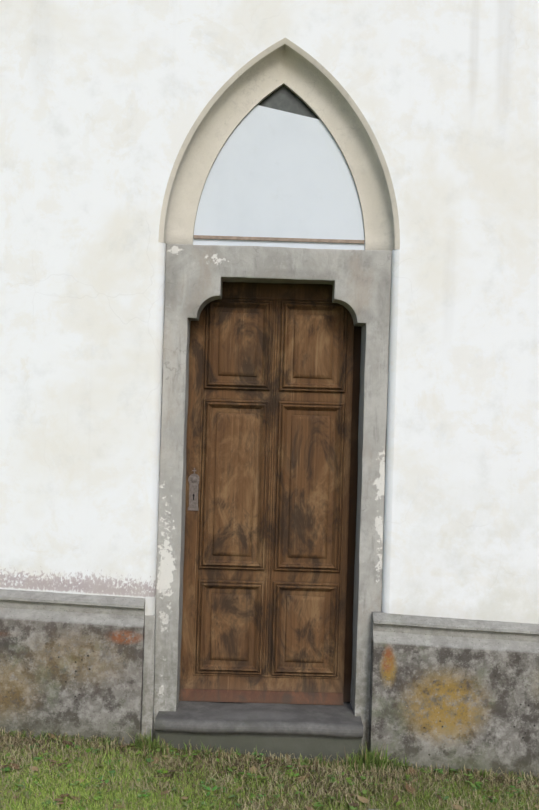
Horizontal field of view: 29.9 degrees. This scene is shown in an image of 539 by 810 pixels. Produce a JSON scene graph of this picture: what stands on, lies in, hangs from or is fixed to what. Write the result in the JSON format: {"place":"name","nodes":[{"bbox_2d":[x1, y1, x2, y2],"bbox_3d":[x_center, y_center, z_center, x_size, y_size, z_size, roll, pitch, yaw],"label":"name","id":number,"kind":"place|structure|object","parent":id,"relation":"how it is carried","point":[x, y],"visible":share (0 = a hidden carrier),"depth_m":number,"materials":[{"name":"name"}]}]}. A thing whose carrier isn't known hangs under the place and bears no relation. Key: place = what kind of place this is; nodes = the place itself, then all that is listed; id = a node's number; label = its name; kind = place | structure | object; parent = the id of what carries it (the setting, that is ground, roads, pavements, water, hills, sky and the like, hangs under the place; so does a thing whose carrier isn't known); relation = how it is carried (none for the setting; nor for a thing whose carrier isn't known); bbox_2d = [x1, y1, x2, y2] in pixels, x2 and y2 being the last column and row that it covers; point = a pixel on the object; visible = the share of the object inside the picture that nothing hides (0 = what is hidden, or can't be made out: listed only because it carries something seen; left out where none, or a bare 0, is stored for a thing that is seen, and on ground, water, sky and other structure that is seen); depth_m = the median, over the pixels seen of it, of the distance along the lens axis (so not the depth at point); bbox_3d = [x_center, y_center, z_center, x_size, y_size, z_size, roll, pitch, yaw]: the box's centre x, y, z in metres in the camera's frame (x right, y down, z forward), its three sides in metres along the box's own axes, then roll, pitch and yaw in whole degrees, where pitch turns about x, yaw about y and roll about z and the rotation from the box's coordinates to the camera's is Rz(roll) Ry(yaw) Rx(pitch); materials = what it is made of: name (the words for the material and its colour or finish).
{"place":"outdoors","nodes":[
{"label":"outdoors","id":0,"kind":"place"},
{"bbox_2d":[0,736,538,809],"bbox_3d":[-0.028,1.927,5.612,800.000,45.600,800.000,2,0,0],"label":"ground","id":1,"kind":"structure","parent":0,"point":[274,767],"depth_m":5.21,"materials":[{"name":"green plant"}]},
{"bbox_2d":[155,701,362,762],"bbox_3d":[-0.066,2.010,5.764,1.144,0.570,0.548,2,0,0],"label":"threshold step","id":2,"kind":"object","parent":1,"relation":"on","point":[309,731],"visible":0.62,"depth_m":5.54,"materials":[{"name":"stone"}]},
{"bbox_2d":[141,244,391,757],"bbox_3d":[-0.026,0.802,5.787,1.330,3.383,0.371,2,0,0],"label":"door frame","id":3,"kind":"object","parent":1,"relation":"on","point":[196,276],"visible":0.83,"depth_m":5.66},
{"bbox_2d":[180,282,353,692],"bbox_3d":[-0.031,0.478,5.888,0.993,2.496,0.071,2,0,0],"label":"door leaf","id":4,"kind":"object","parent":3,"relation":"attached to","point":[268,438],"visible":0.94,"depth_m":5.87,"materials":[{"name":"brown wood"}]},
{"bbox_2d":[188,468,198,510],"bbox_3d":[-0.440,0.490,5.873,0.067,0.247,0.014,2,0,0],"label":"lock plate","id":5,"kind":"object","parent":4,"relation":"attached to","point":[193,479],"visible":1,"depth_m":5.87,"materials":[{"name":"metal"}]},
{"bbox_2d":[179,688,342,704],"bbox_3d":[-0.047,1.693,5.874,0.952,0.069,0.036,2,0,0],"label":"door bottom rail","id":6,"kind":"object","parent":4,"relation":"attached to","point":[258,696],"depth_m":5.86,"materials":[{"name":"brown wood"}]},
{"bbox_2d":[148,242,399,614],"bbox_3d":[-0.002,1.004,5.645,1.340,3.776,0.070,2,0,0],"label":"border strip","id":7,"kind":"object","parent":3,"relation":"attached to","point":[389,459],"visible":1,"depth_m":5.62,"materials":[{"name":"white paint"}]},
{"bbox_2d":[343,326,361,701],"bbox_3d":[0.508,0.494,5.933,0.088,2.496,0.022,2,0,0],"label":"door jamb","id":8,"kind":"object","parent":3,"relation":"attached to","point":[352,518],"depth_m":5.92,"materials":[{"name":"brown wood"}]},
{"bbox_2d":[0,0,538,623],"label":"church wall","id":9,"kind":"structure","parent":1,"relation":"on","point":[102,104],"depth_m":5.61,"materials":[{"name":"paint"}]},
{"bbox_2d":[0,589,144,744],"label":"plinth","id":10,"kind":"structure","parent":9,"relation":"attached to","point":[71,664],"depth_m":5.52,"materials":[{"name":"stone"}]},
{"bbox_2d":[158,38,399,250],"bbox_3d":[0.070,-1.461,5.682,1.340,1.155,0.155,2,0,0],"label":"arch moulding","id":11,"kind":"object","parent":9,"relation":"attached to","point":[306,78],"visible":1,"depth_m":5.71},
{"bbox_2d":[193,105,364,249],"bbox_3d":[0.065,-1.288,5.750,0.978,0.828,0.004,2,0,0],"label":"tympanum sheet","id":12,"kind":"object","parent":11,"relation":"attached to","point":[275,173],"visible":0.94,"depth_m":5.75,"materials":[{"name":"white paint"}]},
{"bbox_2d":[194,235,364,243],"bbox_3d":[0.054,-0.941,5.742,0.970,0.018,0.014,2,0,0],"label":"tympanum bar","id":13,"kind":"object","parent":12,"relation":"attached to","point":[278,239],"visible":1,"depth_m":5.74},
{"bbox_2d":[259,86,317,118],"bbox_3d":[0.066,-1.344,5.780,1.018,0.960,0.001,2,0,0],"label":"window opening","id":14,"kind":"object","parent":11,"relation":"attached to","point":[283,98],"visible":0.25,"depth_m":5.78,"materials":[{"name":"grey"}]},
{"bbox_2d":[368,612,538,780],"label":"plinth","id":15,"kind":"structure","parent":9,"relation":"attached to","point":[456,693],"depth_m":5.54,"materials":[{"name":"stone"}]},
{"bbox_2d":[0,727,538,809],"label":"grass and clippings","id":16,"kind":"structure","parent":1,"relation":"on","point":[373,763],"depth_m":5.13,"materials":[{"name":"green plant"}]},
{"bbox_2d":[161,85,396,456],"bbox_3d":[0.019,0.241,6.009,2.000,5.300,0.040,2,0,0],"label":"interior backing","id":17,"kind":"object","parent":1,"relation":"on","point":[317,117],"depth_m":5.99,"materials":[{"name":"black"}]}
]}

